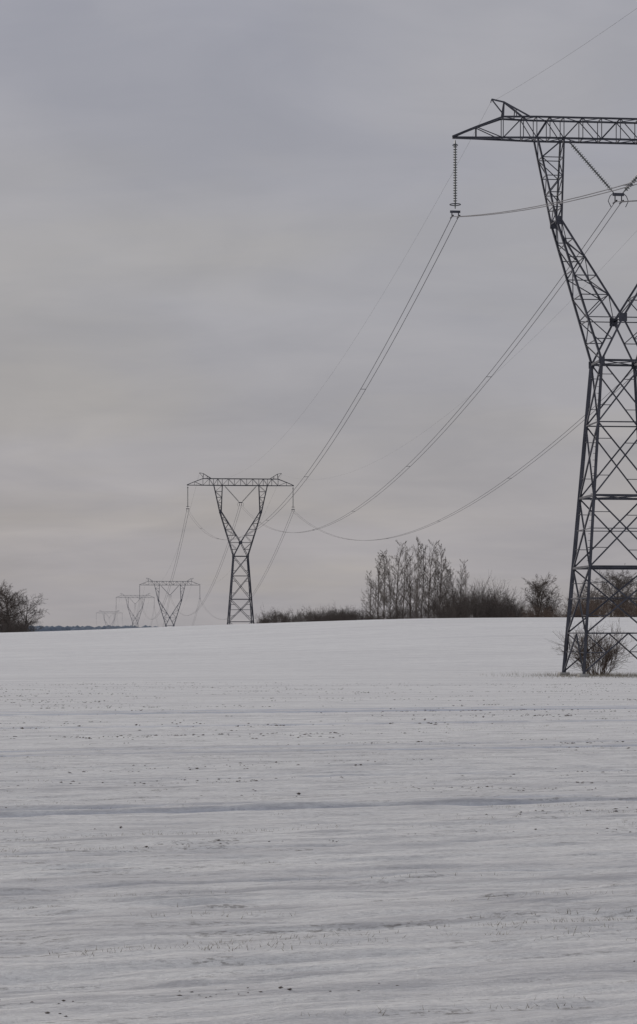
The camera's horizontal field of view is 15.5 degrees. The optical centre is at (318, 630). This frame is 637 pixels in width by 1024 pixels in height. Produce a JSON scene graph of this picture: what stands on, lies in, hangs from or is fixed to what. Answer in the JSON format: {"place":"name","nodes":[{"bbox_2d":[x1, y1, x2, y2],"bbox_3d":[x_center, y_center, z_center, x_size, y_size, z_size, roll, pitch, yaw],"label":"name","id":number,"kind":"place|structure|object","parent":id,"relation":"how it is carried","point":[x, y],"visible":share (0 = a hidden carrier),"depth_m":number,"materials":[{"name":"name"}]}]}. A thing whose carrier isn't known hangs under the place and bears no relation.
{"place":"outdoors","nodes":[
{"label":"outdoors","id":0,"kind":"place"},
{"bbox_2d":[0,617,636,1023],"bbox_3d":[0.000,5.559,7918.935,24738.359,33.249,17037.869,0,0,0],"label":"snowy field","id":1,"kind":"structure","parent":0,"point":[424,845],"depth_m":22.78,"materials":[{"name":"white snow"}]},
{"bbox_2d":[0,581,17,629],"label":"bare deciduous tree","id":2,"kind":"object","parent":1,"relation":"on","point":[6,600],"visible":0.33,"depth_m":367.67,"materials":[{"name":"brown plant"}]},
{"bbox_2d":[2,591,27,621],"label":"bare deciduous tree","id":3,"kind":"object","parent":1,"relation":"on","point":[16,611],"visible":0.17,"depth_m":388.02,"materials":[{"name":"brown plant"}]},
{"bbox_2d":[0,584,41,630],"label":"bare deciduous tree","id":4,"kind":"object","parent":1,"relation":"on","point":[6,608],"visible":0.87,"depth_m":360.17,"materials":[{"name":"brown plant"}]},
{"bbox_2d":[0,611,43,632],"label":"bare hedgerow","id":5,"kind":"object","parent":1,"relation":"on","point":[14,627],"visible":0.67,"depth_m":354.69,"materials":[{"name":"brown plant"}]},
{"bbox_2d":[4,592,48,626],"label":"bare deciduous tree","id":6,"kind":"object","parent":1,"relation":"on","point":[30,612],"visible":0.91,"depth_m":361.17,"materials":[{"name":"brown plant"}]},
{"bbox_2d":[27,625,171,631],"bbox_3d":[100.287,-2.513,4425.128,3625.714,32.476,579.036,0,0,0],"label":"distant forest","id":7,"kind":"object","parent":1,"relation":"on","point":[57,628],"visible":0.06,"depth_m":4180.43,"materials":[{"name":"grey plant"}]},
{"bbox_2d":[97,610,118,628],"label":"transmission tower","id":8,"kind":"structure","parent":1,"relation":"on","point":[107,615],"depth_m":1799.32,"materials":[{"name":"metal"}]},
{"bbox_2d":[116,593,154,627],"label":"transmission tower","id":9,"kind":"structure","parent":1,"relation":"on","point":[134,603],"depth_m":1224.03,"materials":[{"name":"metal"}]},
{"bbox_2d":[139,578,200,626],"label":"transmission tower","id":10,"kind":"structure","parent":1,"relation":"on","point":[166,613],"depth_m":773.30,"materials":[{"name":"metal"}]},
{"bbox_2d":[186,473,294,624],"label":"transmission tower","id":11,"kind":"structure","parent":1,"relation":"on","point":[229,621],"depth_m":440.64,"materials":[{"name":"metal"}]},
{"bbox_2d":[254,604,380,623],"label":"bare hedgerow","id":12,"kind":"object","parent":1,"relation":"on","point":[331,615],"visible":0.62,"depth_m":344.33,"materials":[{"name":"brown plant"}]},
{"bbox_2d":[0,699,636,1015],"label":"winter crop stubble","id":13,"kind":"object","parent":1,"relation":"on","point":[371,876],"visible":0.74,"depth_m":16.04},
{"bbox_2d":[0,682,636,1016],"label":"soil clods","id":14,"kind":"object","parent":1,"relation":"on","point":[280,987],"visible":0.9,"depth_m":50.78,"materials":[{"name":"brown soil"}]},
{"bbox_2d":[359,571,379,616],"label":"bare poplar tree","id":15,"kind":"object","parent":1,"relation":"on","point":[370,598],"visible":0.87,"depth_m":372.10,"materials":[{"name":"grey plant"}]},
{"bbox_2d":[361,560,390,616],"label":"bare poplar tree","id":16,"kind":"object","parent":1,"relation":"on","point":[377,592],"visible":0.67,"depth_m":383.01,"materials":[{"name":"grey plant"}]},
{"bbox_2d":[367,549,395,614],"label":"bare poplar tree","id":17,"kind":"object","parent":1,"relation":"on","point":[380,590],"visible":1,"depth_m":352.46,"materials":[{"name":"grey plant"}]},
{"bbox_2d":[380,554,397,615],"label":"bare poplar tree","id":18,"kind":"object","parent":1,"relation":"on","point":[388,574],"visible":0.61,"depth_m":373.24,"materials":[{"name":"grey plant"}]},
{"bbox_2d":[385,541,407,614],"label":"bare poplar tree","id":19,"kind":"object","parent":1,"relation":"on","point":[398,589],"visible":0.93,"depth_m":367.94,"materials":[{"name":"grey plant"}]},
{"bbox_2d":[398,546,413,613],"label":"bare poplar tree","id":20,"kind":"object","parent":1,"relation":"on","point":[404,608],"visible":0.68,"depth_m":371.05,"materials":[{"name":"grey plant"}]},
{"bbox_2d":[395,552,425,618],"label":"bare poplar tree","id":21,"kind":"object","parent":1,"relation":"on","point":[408,590],"visible":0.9,"depth_m":361.35,"materials":[{"name":"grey plant"}]},
{"bbox_2d":[405,545,433,618],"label":"bare poplar tree","id":22,"kind":"object","parent":1,"relation":"on","point":[423,571],"visible":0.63,"depth_m":372.26,"materials":[{"name":"grey plant"}]},
{"bbox_2d":[408,537,431,617],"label":"bare poplar tree","id":23,"kind":"object","parent":1,"relation":"on","point":[416,586],"visible":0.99,"depth_m":357.37,"materials":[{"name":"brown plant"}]},
{"bbox_2d":[418,539,439,616],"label":"bare poplar tree","id":24,"kind":"object","parent":1,"relation":"on","point":[435,551],"visible":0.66,"depth_m":381.12,"materials":[{"name":"grey plant"}]},
{"bbox_2d":[422,552,441,615],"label":"bare poplar tree","id":25,"kind":"object","parent":1,"relation":"on","point":[437,570],"visible":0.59,"depth_m":383.90,"materials":[{"name":"grey plant"}]},
{"bbox_2d":[421,543,454,617],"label":"bare poplar tree","id":26,"kind":"object","parent":1,"relation":"on","point":[442,570],"visible":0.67,"depth_m":383.25,"materials":[{"name":"grey plant"}]},
{"bbox_2d":[360,569,531,619],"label":"bare hedgerow","id":27,"kind":"object","parent":1,"relation":"on","point":[482,606],"visible":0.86,"depth_m":349.23,"materials":[{"name":"brown plant"}]},
{"bbox_2d":[438,564,457,616],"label":"bare poplar tree","id":28,"kind":"object","parent":1,"relation":"on","point":[446,585],"visible":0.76,"depth_m":359.00,"materials":[{"name":"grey plant"}]},
{"bbox_2d":[443,569,454,604],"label":"bare poplar tree","id":29,"kind":"object","parent":1,"relation":"on","point":[451,583],"visible":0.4,"depth_m":383.66,"materials":[{"name":"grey plant"}]},
{"bbox_2d":[452,560,467,605],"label":"bare poplar tree","id":30,"kind":"object","parent":1,"relation":"on","point":[461,577],"visible":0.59,"depth_m":364.20,"materials":[{"name":"grey plant"}]},
{"bbox_2d":[462,569,471,617],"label":"bare poplar tree","id":31,"kind":"object","parent":1,"relation":"on","point":[465,585],"visible":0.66,"depth_m":354.41,"materials":[{"name":"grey plant"}]},
{"bbox_2d":[495,594,522,617],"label":"bare deciduous tree","id":32,"kind":"object","parent":1,"relation":"on","point":[512,605],"visible":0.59,"depth_m":354.37,"materials":[{"name":"brown plant"}]},
{"bbox_2d":[522,573,561,617],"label":"bare deciduous tree","id":33,"kind":"object","parent":1,"relation":"on","point":[537,589],"visible":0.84,"depth_m":366.12,"materials":[{"name":"brown plant"}]},
{"bbox_2d":[521,582,562,617],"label":"bare deciduous tree","id":34,"kind":"object","parent":1,"relation":"on","point":[542,595],"visible":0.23,"depth_m":383.88,"materials":[{"name":"brown plant"}]},
{"bbox_2d":[449,99,636,676],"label":"transmission tower","id":35,"kind":"structure","parent":1,"relation":"on","point":[613,322],"depth_m":140.52,"materials":[{"name":"metal"}]},
{"bbox_2d":[96,8,636,628],"bbox_3d":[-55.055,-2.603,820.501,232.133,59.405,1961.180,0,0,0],"label":"overhead power lines","id":36,"kind":"structure","parent":35,"relation":"attached to","point":[376,370],"depth_m":194.27,"materials":[{"name":"metal"}]},
{"bbox_2d":[459,671,636,678],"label":"dry grass patch","id":37,"kind":"object","parent":1,"relation":"on","point":[603,675],"visible":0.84,"depth_m":140.25,"materials":[{"name":"brown plant"}]},
{"bbox_2d":[545,593,563,615],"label":"bare deciduous tree","id":38,"kind":"object","parent":1,"relation":"on","point":[548,599],"visible":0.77,"depth_m":365.48,"materials":[{"name":"brown plant"}]},
{"bbox_2d":[507,588,636,617],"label":"bare hedgerow","id":39,"kind":"object","parent":1,"relation":"on","point":[546,613],"visible":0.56,"depth_m":348.72,"materials":[{"name":"brown plant"}]},
{"bbox_2d":[572,587,602,612],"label":"bare deciduous tree","id":40,"kind":"object","parent":1,"relation":"on","point":[585,596],"visible":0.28,"depth_m":378.69,"materials":[{"name":"brown plant"}]},
{"bbox_2d":[549,619,634,674],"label":"bare shrub","id":41,"kind":"object","parent":1,"relation":"on","point":[606,658],"visible":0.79,"depth_m":143.14,"materials":[{"name":"brown plant"}]},
{"bbox_2d":[579,576,614,616],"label":"bare deciduous tree","id":42,"kind":"object","parent":1,"relation":"on","point":[596,591],"visible":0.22,"depth_m":389.39,"materials":[{"name":"brown plant"}]},
{"bbox_2d":[591,563,636,616],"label":"bare deciduous tree","id":43,"kind":"object","parent":1,"relation":"on","point":[611,590],"visible":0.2,"depth_m":380.31,"materials":[{"name":"brown plant"}]},
{"bbox_2d":[592,570,636,616],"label":"bare deciduous tree","id":44,"kind":"object","parent":1,"relation":"on","point":[617,581],"visible":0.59,"depth_m":355.41,"materials":[{"name":"brown plant"}]},
{"bbox_2d":[616,572,636,612],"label":"bare deciduous tree","id":45,"kind":"object","parent":1,"relation":"on","point":[628,587],"visible":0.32,"depth_m":367.45,"materials":[{"name":"brown plant"}]},
{"bbox_2d":[0,0,636,626],"label":"sky","id":46,"kind":"structure","parent":0,"point":[205,205],"materials":[{"name":"grey"}]}
]}

